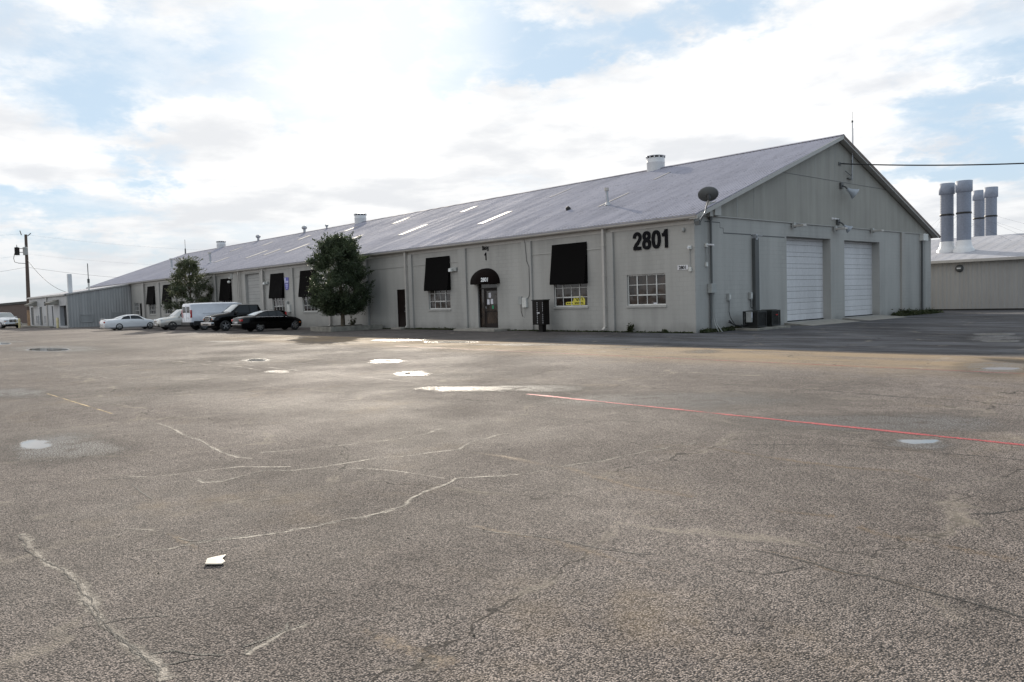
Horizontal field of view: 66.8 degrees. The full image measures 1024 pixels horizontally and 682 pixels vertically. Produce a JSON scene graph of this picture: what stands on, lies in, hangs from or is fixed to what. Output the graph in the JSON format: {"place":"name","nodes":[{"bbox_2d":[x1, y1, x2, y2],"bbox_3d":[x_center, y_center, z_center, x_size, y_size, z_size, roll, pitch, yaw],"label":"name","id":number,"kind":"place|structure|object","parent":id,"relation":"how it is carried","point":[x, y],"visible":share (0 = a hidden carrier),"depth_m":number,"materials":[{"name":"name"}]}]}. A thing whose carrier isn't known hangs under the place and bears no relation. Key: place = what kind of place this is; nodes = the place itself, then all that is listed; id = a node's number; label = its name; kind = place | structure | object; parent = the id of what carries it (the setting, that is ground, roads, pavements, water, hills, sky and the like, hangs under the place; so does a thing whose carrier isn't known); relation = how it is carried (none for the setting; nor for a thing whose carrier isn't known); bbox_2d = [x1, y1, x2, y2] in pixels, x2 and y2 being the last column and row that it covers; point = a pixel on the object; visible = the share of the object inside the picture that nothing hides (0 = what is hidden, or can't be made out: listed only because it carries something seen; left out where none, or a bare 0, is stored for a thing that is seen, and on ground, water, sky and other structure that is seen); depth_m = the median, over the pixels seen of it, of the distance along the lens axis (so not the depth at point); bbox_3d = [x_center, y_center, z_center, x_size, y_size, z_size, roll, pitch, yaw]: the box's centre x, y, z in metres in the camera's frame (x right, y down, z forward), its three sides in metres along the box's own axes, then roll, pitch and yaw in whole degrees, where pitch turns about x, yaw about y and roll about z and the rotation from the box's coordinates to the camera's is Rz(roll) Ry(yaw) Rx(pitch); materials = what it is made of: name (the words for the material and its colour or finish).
{"place":"outdoors","nodes":[
{"label":"outdoors","id":0,"kind":"place"},
{"bbox_2d":[0,312,21,328],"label":"car","id":1,"kind":"object","parent":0,"point":[8,319],"visible":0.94,"depth_m":94.45,"materials":[{"name":"metal"}]},
{"bbox_2d":[310,324,382,331],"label":"planter island","id":2,"kind":"structure","parent":0,"point":[334,328],"depth_m":49.35,"materials":[{"name":"concrete"}]},
{"bbox_2d":[302,231,374,325],"bbox_3d":[-11.154,-4.024,50.397,5.353,6.229,4.902,-4,4,-42],"label":"tree","id":3,"kind":"object","parent":2,"relation":"on","point":[341,253],"visible":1,"depth_m":49.38,"materials":[{"name":"green plant"}]},
{"bbox_2d":[0,310,1023,681],"bbox_3d":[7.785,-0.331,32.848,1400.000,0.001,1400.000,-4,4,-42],"label":"ground","id":4,"kind":"structure","parent":0,"point":[676,594],"depth_m":6.29,"materials":[{"name":"grey asphalt"}]},
{"bbox_2d":[0,301,26,325],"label":"brown building","id":5,"kind":"structure","parent":4,"relation":"on","point":[18,309],"depth_m":114.99,"materials":[{"name":"brick"}]},
{"bbox_2d":[13,231,30,325],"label":"utility pole","id":6,"kind":"object","parent":4,"relation":"on","point":[18,252],"visible":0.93,"depth_m":104.97,"materials":[{"name":"brown wood"}]},
{"bbox_2d":[21,325,53,327],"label":"kerb","id":7,"kind":"structure","parent":4,"relation":"on","point":[39,326],"depth_m":93.08,"materials":[{"name":"grey concrete"}]},
{"bbox_2d":[24,284,131,327],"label":"annex building","id":8,"kind":"structure","parent":4,"relation":"on","point":[92,307],"depth_m":89.56,"materials":[{"name":"grey metal"}]},
{"bbox_2d":[64,306,66,325],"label":"door","id":9,"kind":"structure","parent":8,"relation":"in","point":[65,311],"depth_m":89.37,"materials":[{"name":"grey metal"}]},
{"bbox_2d":[67,274,72,292],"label":"white duct","id":10,"kind":"object","parent":8,"relation":"on","point":[69,283],"visible":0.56,"depth_m":87.94,"materials":[{"name":"white metal"}]},
{"bbox_2d":[87,263,89,289],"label":"annex antenna","id":11,"kind":"object","parent":8,"relation":"on","point":[88,280],"visible":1,"depth_m":88.40,"materials":[{"name":"grey metal"}]},
{"bbox_2d":[15,532,176,681],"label":"filled crack","id":12,"kind":"object","parent":4,"relation":"on","point":[164,674],"visible":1,"depth_m":4.39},
{"bbox_2d":[78,615,166,627],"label":"crack","id":13,"kind":"object","parent":4,"relation":"on","point":[126,618],"visible":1,"depth_m":4.18,"materials":[{"name":"black asphalt"}]},
{"bbox_2d":[99,314,153,329],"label":"parked car","id":14,"kind":"object","parent":4,"relation":"on","point":[124,321],"visible":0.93,"depth_m":68.75,"materials":[{"name":"metal"}]},
{"bbox_2d":[90,351,256,369],"bbox_3d":[-12.276,0.603,26.628,0.416,0.001,16.920,-5,4,-43],"label":"filled crack","id":15,"kind":"object","parent":4,"relation":"on","point":[188,362],"visible":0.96,"depth_m":24.14,"materials":[{"name":"grey asphalt"}]},
{"bbox_2d":[153,309,209,329],"bbox_3d":[-27.302,-1.863,65.163,5.010,1.730,2.200,-4,4,-42],"label":"parked car","id":16,"kind":"object","parent":4,"relation":"on","point":[173,321],"visible":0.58,"depth_m":63.63,"materials":[{"name":"metal"}]},
{"bbox_2d":[161,657,204,666],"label":"crack","id":17,"kind":"object","parent":4,"relation":"on","point":[182,661],"visible":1,"depth_m":3.65,"materials":[{"name":"grey asphalt"}]},
{"bbox_2d":[160,255,212,311],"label":"tree","id":18,"kind":"object","parent":4,"relation":"on","point":[185,267],"visible":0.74,"depth_m":70.69,"materials":[{"name":"green plant"}]},
{"bbox_2d":[149,650,224,655],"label":"crack","id":19,"kind":"object","parent":4,"relation":"on","point":[201,654],"visible":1,"depth_m":3.73,"materials":[{"name":"black asphalt"}]},
{"bbox_2d":[141,420,252,458],"bbox_3d":[-4.247,1.240,10.134,0.263,0.001,4.397,-4,4,-38],"label":"filled crack","id":20,"kind":"object","parent":4,"relation":"on","point":[202,441],"visible":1,"depth_m":9.68,"materials":[{"name":"grey asphalt"}]},
{"bbox_2d":[119,466,290,477],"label":"filled crack","id":21,"kind":"object","parent":4,"relation":"on","point":[206,470],"visible":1,"depth_m":7.95,"materials":[{"name":"grey asphalt"}]},
{"bbox_2d":[181,302,241,329],"bbox_3d":[-23.130,-2.021,61.913,5.700,2.140,2.520,-4,4,-42],"label":"cargo van","id":22,"kind":"object","parent":4,"relation":"on","point":[193,314],"visible":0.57,"depth_m":60.09,"materials":[{"name":"metal"}]},
{"bbox_2d":[178,535,249,540],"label":"crack","id":23,"kind":"object","parent":4,"relation":"on","point":[211,540],"visible":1,"depth_m":5.58,"materials":[{"name":"grey asphalt"}]},
{"bbox_2d":[205,554,225,564],"bbox_3d":[-1.933,1.430,5.072,0.121,0.023,0.205,-3,3,-18],"label":"plastic shard","id":24,"kind":"object","parent":4,"relation":"on","point":[217,560],"visible":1,"depth_m":5.03,"materials":[{"name":"white plastic"}]},
{"bbox_2d":[201,304,286,330],"bbox_3d":[-20.005,-1.826,58.272,5.990,1.950,2.480,-4,4,-42],"label":"pickup truck","id":25,"kind":"object","parent":4,"relation":"on","point":[219,321],"visible":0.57,"depth_m":56.70,"materials":[{"name":"metal"}]},
{"bbox_2d":[231,310,301,331],"bbox_3d":[-16.855,-1.423,53.586,4.480,1.455,2.014,-4,4,-42],"label":"parked car","id":26,"kind":"object","parent":4,"relation":"on","point":[260,320],"visible":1,"depth_m":52.74,"materials":[{"name":"metal"}]},
{"bbox_2d":[243,621,296,646],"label":"crack","id":27,"kind":"object","parent":4,"relation":"on","point":[287,626],"visible":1,"depth_m":3.90,"materials":[{"name":"grey asphalt"}]},
{"bbox_2d":[241,623,306,654],"bbox_3d":[-1.172,1.480,3.877,0.130,0.001,0.420,0,4,32],"label":"filled crack","id":28,"kind":"object","parent":4,"relation":"on","point":[249,652],"visible":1,"depth_m":3.84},
{"bbox_2d":[261,420,503,452],"bbox_3d":[-1.435,1.182,9.623,3.370,0.001,0.466,-4,4,-36],"label":"filled crack","id":29,"kind":"object","parent":4,"relation":"on","point":[375,441],"visible":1,"depth_m":9.32,"materials":[{"name":"grey asphalt"}]},
{"bbox_2d":[194,423,572,482],"bbox_3d":[-1.012,1.220,8.680,4.801,0.001,0.598,-4,4,-35],"label":"filled crack","id":30,"kind":"object","parent":4,"relation":"on","point":[356,461],"visible":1,"depth_m":8.12,"materials":[{"name":"grey asphalt"}]},
{"bbox_2d":[376,635,452,664],"bbox_3d":[-0.528,1.469,3.735,0.744,0.001,0.511,1,4,37],"label":"silt streak","id":31,"kind":"object","parent":4,"relation":"on","point":[393,640],"visible":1,"depth_m":3.70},
{"bbox_2d":[141,442,697,550],"bbox_3d":[-0.311,1.285,7.058,5.709,0.001,0.678,-4,4,-39],"label":"filled crack","id":32,"kind":"object","parent":4,"relation":"on","point":[390,510],"visible":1,"depth_m":6.13,"materials":[{"name":"grey asphalt"}]},
{"bbox_2d":[4,343,1016,660],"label":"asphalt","id":33,"kind":"structure","parent":4,"relation":"on","point":[544,549],"depth_m":5.52,"materials":[{"name":"grey asphalt"}]},
{"bbox_2d":[86,134,940,332],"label":"warehouse","id":34,"kind":"structure","parent":4,"relation":"on","point":[817,270],"depth_m":41.44,"materials":[{"name":"paint"}]},
{"bbox_2d":[135,303,139,314],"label":"window","id":35,"kind":"structure","parent":34,"relation":"in","point":[137,312],"depth_m":90.10,"materials":[{"name":"grey glass"}]},
{"bbox_2d":[146,286,155,304],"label":"awning","id":36,"kind":"object","parent":34,"relation":"attached to","point":[150,299],"depth_m":85.39,"materials":[{"name":"black fabric"}]},
{"bbox_2d":[149,304,155,314],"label":"window","id":37,"kind":"structure","parent":34,"relation":"in","point":[152,306],"depth_m":85.91,"materials":[{"name":"grey glass"}]},
{"bbox_2d":[162,284,171,303],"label":"awning","id":38,"kind":"object","parent":34,"relation":"attached to","point":[165,294],"depth_m":81.78,"materials":[{"name":"black fabric"}]},
{"bbox_2d":[164,304,171,314],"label":"window","id":39,"kind":"structure","parent":34,"relation":"in","point":[167,312],"depth_m":82.20,"materials":[{"name":"grey glass"}]},
{"bbox_2d":[216,241,225,248],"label":"roof ventilator","id":40,"kind":"object","parent":34,"relation":"on","point":[220,244],"visible":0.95,"depth_m":102.52,"materials":[{"name":"white metal"}]},
{"bbox_2d":[219,278,231,300],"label":"awning","id":41,"kind":"object","parent":34,"relation":"attached to","point":[225,292],"depth_m":69.85,"materials":[{"name":"black fabric"}]},
{"bbox_2d":[247,273,260,308],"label":"garage door","id":42,"kind":"structure","parent":34,"relation":"in","point":[253,279],"depth_m":66.16,"materials":[{"name":"metal"}]},
{"bbox_2d":[269,273,284,298],"bbox_3d":[-18.874,-4.410,62.136,0.264,1.990,2.350,-4,4,-42],"label":"awning","id":43,"kind":"object","parent":34,"relation":"attached to","point":[276,288],"depth_m":62.03,"materials":[{"name":"black fabric"}]},
{"bbox_2d":[273,298,284,310],"bbox_3d":[-18.660,-3.021,62.364,0.047,1.380,2.150,-4,4,-42],"label":"window","id":44,"kind":"structure","parent":34,"relation":"in","point":[279,304],"depth_m":62.38,"materials":[{"name":"white glass"}]},
{"bbox_2d":[284,277,288,289],"bbox_3d":[-17.688,-4.500,60.986,0.032,0.980,0.700,-4,4,-42],"label":"wall sign","id":45,"kind":"object","parent":34,"relation":"attached to","point":[286,279],"visible":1,"depth_m":60.93,"materials":[{"name":"blue plastic"}]},
{"bbox_2d":[285,301,290,314],"bbox_3d":[-17.488,-2.112,60.819,0.200,2.000,0.850,-4,4,-42],"label":"utility box","id":46,"kind":"object","parent":34,"relation":"attached to","point":[287,305],"visible":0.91,"depth_m":60.67,"materials":[{"name":"grey metal"}]},
{"bbox_2d":[298,269,315,296],"bbox_3d":[-15.340,-4.306,58.187,0.264,1.990,2.550,-4,4,-42],"label":"awning","id":47,"kind":"object","parent":34,"relation":"attached to","point":[305,275],"depth_m":58.46,"materials":[{"name":"black fabric"}]},
{"bbox_2d":[302,297,317,312],"bbox_3d":[-15.150,-2.863,58.361,0.160,1.480,2.400,-4,4,-42],"label":"window","id":48,"kind":"structure","parent":34,"relation":"in","point":[306,308],"depth_m":58.79,"materials":[{"name":"white glass"}]},
{"bbox_2d":[354,213,366,223],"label":"roof ventilator","id":49,"kind":"object","parent":34,"relation":"on","point":[359,217],"visible":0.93,"depth_m":76.12,"materials":[{"name":"white metal"}]},
{"bbox_2d":[397,289,405,326],"bbox_3d":[-6.954,-2.075,49.268,0.115,2.380,0.950,-4,4,-42],"label":"door","id":50,"kind":"structure","parent":34,"relation":"in","point":[400,293],"depth_m":49.35,"materials":[{"name":"brown metal"}]},
{"bbox_2d":[424,256,450,290],"bbox_3d":[-4.473,-3.986,46.043,0.264,1.990,2.350,-4,4,-42],"label":"awning","id":51,"kind":"object","parent":34,"relation":"attached to","point":[437,275],"depth_m":45.97,"materials":[{"name":"black fabric"}]},
{"bbox_2d":[428,285,450,310],"bbox_3d":[-4.299,-2.544,46.236,0.160,1.480,2.250,-4,4,-42],"label":"window","id":52,"kind":"structure","parent":34,"relation":"in","point":[439,299],"depth_m":46.27,"materials":[{"name":"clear glass"}]},
{"bbox_2d":[448,267,456,271],"bbox_3d":[-3.429,-4.121,44.873,0.263,0.240,0.580,-4,4,-42],"label":"wall light","id":53,"kind":"object","parent":34,"relation":"attached to","point":[452,269],"visible":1,"depth_m":44.83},
{"bbox_2d":[470,268,499,284],"bbox_3d":[-1.692,-3.555,42.576,0.805,0.870,2.200,-4,4,-42],"label":"entrance awning","id":54,"kind":"object","parent":34,"relation":"attached to","point":[486,276],"visible":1,"depth_m":42.12,"materials":[{"name":"black fabric"}]},
{"bbox_2d":[485,289,497,327],"bbox_3d":[-1.094,-1.805,42.875,0.050,2.130,1.100,-4,4,-42],"label":"door","id":55,"kind":"structure","parent":34,"relation":"in","point":[491,304],"depth_m":42.91,"materials":[{"name":"brown wood"}]},
{"bbox_2d":[518,296,522,316],"bbox_3d":[0.547,-1.779,40.706,0.156,1.111,0.462,-4,4,-42],"label":"utility box","id":56,"kind":"object","parent":34,"relation":"attached to","point":[520,300],"visible":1,"depth_m":40.72,"materials":[{"name":"grey metal"}]},
{"bbox_2d":[522,241,529,307],"bbox_3d":[0.680,-3.515,40.262,0.125,3.554,0.512,-4,4,-42],"label":"electrical conduit pipe","id":57,"kind":"object","parent":34,"relation":"attached to","point":[524,302],"visible":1,"depth_m":40.29,"materials":[{"name":"grey metal"}]},
{"bbox_2d":[550,242,587,284],"bbox_3d":[2.728,-3.775,37.996,0.264,1.990,2.350,-4,4,-42],"label":"awning","id":58,"kind":"object","parent":34,"relation":"attached to","point":[568,264],"depth_m":37.93,"materials":[{"name":"black fabric"}]},
{"bbox_2d":[553,283,587,308],"bbox_3d":[2.888,-2.333,38.204,0.160,1.480,2.350,-4,4,-42],"label":"window","id":59,"kind":"structure","parent":34,"relation":"in","point":[567,296],"depth_m":38.27,"materials":[{"name":"clear glass"}]},
{"bbox_2d":[604,187,609,204],"bbox_3d":[5.067,-7.593,41.096,0.348,1.026,0.348,-2,3,3],"label":"vent pipe","id":60,"kind":"object","parent":34,"relation":"on","point":[606,189],"visible":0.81,"depth_m":41.05,"materials":[{"name":"metal"}]},
{"bbox_2d":[626,273,666,307],"bbox_3d":[6.005,-2.241,34.721,0.160,1.480,2.260,-4,4,-42],"label":"window","id":61,"kind":"structure","parent":34,"relation":"in","point":[649,290],"depth_m":34.75,"materials":[{"name":"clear glass"}]},
{"bbox_2d":[633,229,667,249],"bbox_3d":[6.096,-4.465,34.333,0.052,0.808,1.915,-4,4,-42],"label":"house number","id":62,"kind":"object","parent":34,"relation":"attached to","point":[648,237],"visible":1,"depth_m":34.33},
{"bbox_2d":[646,154,665,171],"bbox_3d":[9.188,-11.232,49.654,1.254,1.270,1.254,-4,4,-42],"label":"roof ventilator","id":63,"kind":"object","parent":34,"relation":"on","point":[655,161],"visible":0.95,"depth_m":49.16,"materials":[{"name":"white metal"}]},
{"bbox_2d":[677,265,687,269],"bbox_3d":[7.284,-3.137,33.144,0.023,0.200,0.540,-4,4,-42],"label":"number plate","id":64,"kind":"object","parent":34,"relation":"attached to","point":[682,267],"visible":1,"depth_m":33.14,"materials":[{"name":"white metal"}]},
{"bbox_2d":[695,187,718,224],"bbox_3d":[8.048,-5.573,32.091,0.698,1.528,0.757,-4,4,-31],"label":"satellite dish","id":65,"kind":"object","parent":34,"relation":"attached to","point":[707,194],"visible":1,"depth_m":31.91,"materials":[{"name":"grey metal"}]},
{"bbox_2d":[705,243,713,266],"bbox_3d":[8.425,-3.675,33.099,0.386,0.990,0.156,0,4,32],"label":"security camera","id":66,"kind":"object","parent":34,"relation":"attached to","point":[706,246],"visible":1,"depth_m":33.13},
{"bbox_2d":[706,202,722,331],"bbox_3d":[8.748,-3.154,33.336,0.730,5.595,0.436,-4,4,-42],"label":"electrical conduit","id":67,"kind":"object","parent":34,"relation":"attached to","point":[712,288],"visible":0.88,"depth_m":33.30,"materials":[{"name":"metal"}]},
{"bbox_2d":[727,293,734,323],"bbox_3d":[9.810,-1.349,34.400,0.628,1.534,0.192,-2,3,-11],"label":"disconnect box","id":68,"kind":"object","parent":34,"relation":"attached to","point":[728,296],"visible":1,"depth_m":34.28,"materials":[{"name":"grey metal"}]},
{"bbox_2d":[748,292,753,307],"bbox_3d":[10.961,-1.856,35.555,0.326,0.755,0.133,-4,4,-42],"label":"disconnect box","id":69,"kind":"object","parent":34,"relation":"attached to","point":[750,295],"visible":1,"depth_m":35.47,"materials":[{"name":"grey metal"}]},
{"bbox_2d":[752,234,759,309],"bbox_3d":[11.296,-2.884,35.710,0.431,4.020,0.317,-4,4,-42],"label":"drain pipe","id":70,"kind":"object","parent":34,"relation":"attached to","point":[755,269],"visible":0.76,"depth_m":35.63,"materials":[{"name":"grey metal"}]},
{"bbox_2d":[792,223,806,227],"bbox_3d":[13.933,-5.635,37.713,0.320,0.260,0.620,-4,4,-42],"label":"wall light","id":71,"kind":"object","parent":34,"relation":"attached to","point":[794,225],"visible":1,"depth_m":37.59,"materials":[{"name":"paint"}]},
{"bbox_2d":[786,237,823,321],"bbox_3d":[14.746,-3.120,39.601,4.530,4.210,0.070,-4,4,-42],"label":"garage door","id":72,"kind":"structure","parent":34,"relation":"in","point":[804,256],"depth_m":39.80,"materials":[{"name":"metal"}]},
{"bbox_2d":[834,226,847,230],"bbox_3d":[17.172,-5.906,40.604,0.320,0.260,0.620,-4,4,-42],"label":"wall light","id":73,"kind":"object","parent":34,"relation":"attached to","point":[836,228],"visible":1,"depth_m":40.49,"materials":[{"name":"paint"}]},
{"bbox_2d":[836,219,852,232],"bbox_3d":[17.510,-6.049,40.878,0.797,0.764,0.422,0,4,33],"label":"floodlight","id":74,"kind":"object","parent":34,"relation":"attached to","point":[838,222],"visible":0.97,"depth_m":40.75,"materials":[{"name":"grey metal"}]},
{"bbox_2d":[839,182,858,198],"bbox_3d":[17.856,-7.936,41.045,0.951,0.897,0.571,0,4,35],"label":"floodlight","id":75,"kind":"object","parent":34,"relation":"attached to","point":[853,192],"visible":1,"depth_m":40.84,"materials":[{"name":"grey metal"}]},
{"bbox_2d":[847,112,853,179],"bbox_3d":[18.161,-10.482,41.691,0.588,3.601,0.220,-4,4,-42],"label":"mast antenna","id":76,"kind":"object","parent":34,"relation":"attached to","point":[851,178],"visible":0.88,"depth_m":41.72,"materials":[{"name":"grey metal"}]},
{"bbox_2d":[844,241,872,316],"bbox_3d":[19.233,-3.458,43.607,4.400,4.190,0.070,-4,4,-42],"label":"garage door","id":77,"kind":"structure","parent":34,"relation":"in","point":[857,255],"depth_m":43.86,"materials":[{"name":"metal"}]},
{"bbox_2d":[871,228,883,232],"bbox_3d":[20.484,-6.213,43.560,0.320,0.260,0.620,-4,4,-42],"label":"wall light","id":78,"kind":"object","parent":34,"relation":"attached to","point":[874,231],"visible":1,"depth_m":43.51,"materials":[{"name":"paint"}]},
{"bbox_2d":[919,234,927,309],"bbox_3d":[25.834,-4.215,48.729,0.750,4.980,0.250,-4,4,-42],"label":"downspout","id":79,"kind":"object","parent":34,"relation":"attached to","point":[923,237],"visible":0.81,"depth_m":48.48,"materials":[{"name":"grey metal"}]},
{"bbox_2d":[838,160,1023,175],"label":"power cable","id":80,"kind":"object","parent":34,"relation":"attached to","point":[840,163],"visible":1,"depth_m":39.51,"materials":[{"name":"black rubber"}]},
{"bbox_2d":[531,299,549,331],"bbox_3d":[1.444,-1.255,38.726,0.480,1.620,0.850,-4,4,-42],"label":"mailbox cluster","id":81,"kind":"object","parent":4,"relation":"on","point":[540,313],"visible":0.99,"depth_m":38.51,"materials":[{"name":"paint"}]},
{"bbox_2d":[478,526,607,557],"bbox_3d":[0.372,1.365,5.189,1.655,0.001,0.397,1,4,45],"label":"silt streak","id":82,"kind":"object","parent":4,"relation":"on","point":[526,536],"visible":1,"depth_m":5.41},
{"bbox_2d":[469,528,644,553],"bbox_3d":[0.295,1.360,5.305,1.437,0.001,0.093,0,4,31],"label":"crack","id":83,"kind":"object","parent":4,"relation":"on","point":[552,538],"visible":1,"depth_m":5.33,"materials":[{"name":"grey asphalt"}]},
{"bbox_2d":[481,453,691,496],"bbox_3d":[0.537,1.241,7.427,0.504,0.001,2.898,-4,4,-39],"label":"silt streak","id":84,"kind":"object","parent":4,"relation":"on","point":[627,485],"visible":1,"depth_m":6.92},
{"bbox_2d":[626,323,634,332],"bbox_3d":[5.355,-0.589,35.180,0.399,0.544,0.312,-1,3,15],"label":"weed","id":85,"kind":"object","parent":4,"relation":"on","point":[630,330],"visible":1,"depth_m":35.15,"materials":[{"name":"green plant"}]},
{"bbox_2d":[383,308,943,332],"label":"grass","id":86,"kind":"structure","parent":4,"relation":"on","point":[898,313],"depth_m":40.19,"materials":[{"name":"green plant"}]},
{"bbox_2d":[735,326,789,330],"bbox_3d":[11.222,-0.561,34.844,2.800,0.140,1.200,-4,4,-42],"label":"concrete pad","id":87,"kind":"object","parent":4,"relation":"on","point":[761,328],"visible":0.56,"depth_m":34.17,"materials":[{"name":"grey concrete"}]},
{"bbox_2d":[743,310,766,326],"bbox_3d":[10.655,-0.979,34.217,0.870,0.736,0.740,-4,4,-42],"label":"air conditioner","id":88,"kind":"object","parent":87,"relation":"on","point":[755,318],"visible":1,"depth_m":33.98,"materials":[{"name":"metal"}]},
{"bbox_2d":[763,309,780,325],"bbox_3d":[11.694,-1.071,35.354,0.740,0.736,0.748,-4,4,-42],"label":"air conditioner","id":89,"kind":"object","parent":87,"relation":"on","point":[773,317],"visible":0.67,"depth_m":35.04,"materials":[{"name":"black metal"}]},
{"bbox_2d":[737,566,803,573],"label":"crack","id":90,"kind":"object","parent":4,"relation":"on","point":[773,572],"visible":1,"depth_m":4.58,"materials":[{"name":"grey asphalt"}]},
{"bbox_2d":[529,394,1023,445],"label":"red painted line","id":91,"kind":"object","parent":4,"relation":"on","point":[797,421],"visible":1,"depth_m":9.62,"materials":[{"name":"paint"}]},
{"bbox_2d":[728,384,1019,405],"bbox_3d":[5.409,0.828,12.397,0.224,0.001,4.814,-4,4,-41],"label":"crack","id":92,"kind":"object","parent":4,"relation":"on","point":[882,395],"visible":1,"depth_m":11.91,"materials":[{"name":"grey asphalt"}]},
{"bbox_2d":[753,549,1023,617],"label":"crack","id":93,"kind":"object","parent":4,"relation":"on","point":[896,583],"visible":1,"depth_m":4.39,"materials":[{"name":"grey asphalt"}]},
{"bbox_2d":[898,308,911,313],"bbox_3d":[23.290,-1.726,46.241,0.569,0.510,0.961,-4,4,-42],"label":"weed","id":94,"kind":"object","parent":4,"relation":"on","point":[907,310],"visible":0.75,"depth_m":46.09,"materials":[{"name":"green plant"}]},
{"bbox_2d":[971,507,1023,513],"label":"crack","id":95,"kind":"object","parent":4,"relation":"on","point":[996,512],"visible":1,"depth_m":5.63,"materials":[{"name":"grey asphalt"}]},
{"bbox_2d":[0,0,1023,302],"label":"sky","id":96,"kind":"structure","parent":0,"point":[179,125],"materials":[{"name":"white"}]},
{"bbox_2d":[931,233,1023,310],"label":"building","id":97,"kind":"structure","parent":0,"point":[990,276],"depth_m":52.55,"materials":[{"name":"grey metal"}]},
{"bbox_2d":[955,265,963,271],"bbox_3d":[30.390,-4.931,52.821,0.160,0.520,0.507,-4,4,-42],"label":"wall light","id":98,"kind":"object","parent":97,"relation":"attached to","point":[959,268],"visible":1,"depth_m":52.77,"materials":[{"name":"black metal"}]},
{"bbox_2d":[956,190,984,236],"bbox_3d":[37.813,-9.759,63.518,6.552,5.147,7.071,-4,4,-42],"label":"exhaust duct","id":99,"kind":"object","parent":97,"relation":"on","point":[978,199],"visible":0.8,"depth_m":63.71,"materials":[{"name":"metal"}]},
{"bbox_2d":[936,183,1010,252],"bbox_3d":[31.130,-8.650,56.360,6.552,5.597,7.071,-4,4,-42],"label":"exhaust duct","id":100,"kind":"object","parent":97,"relation":"on","point":[946,194],"visible":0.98,"depth_m":56.54,"materials":[{"name":"metal"}]},
{"bbox_2d":[935,180,1019,257],"bbox_3d":[31.679,-8.602,55.148,6.552,5.597,7.071,-4,4,-42],"label":"exhaust duct","id":101,"kind":"object","parent":97,"relation":"on","point":[963,189],"visible":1,"depth_m":55.31,"materials":[{"name":"metal"}]},
{"bbox_2d":[974,186,1023,235],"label":"exhaust duct","id":102,"kind":"object","parent":97,"relation":"on","point":[990,197],"visible":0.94,"depth_m":61.57,"materials":[{"name":"metal"}]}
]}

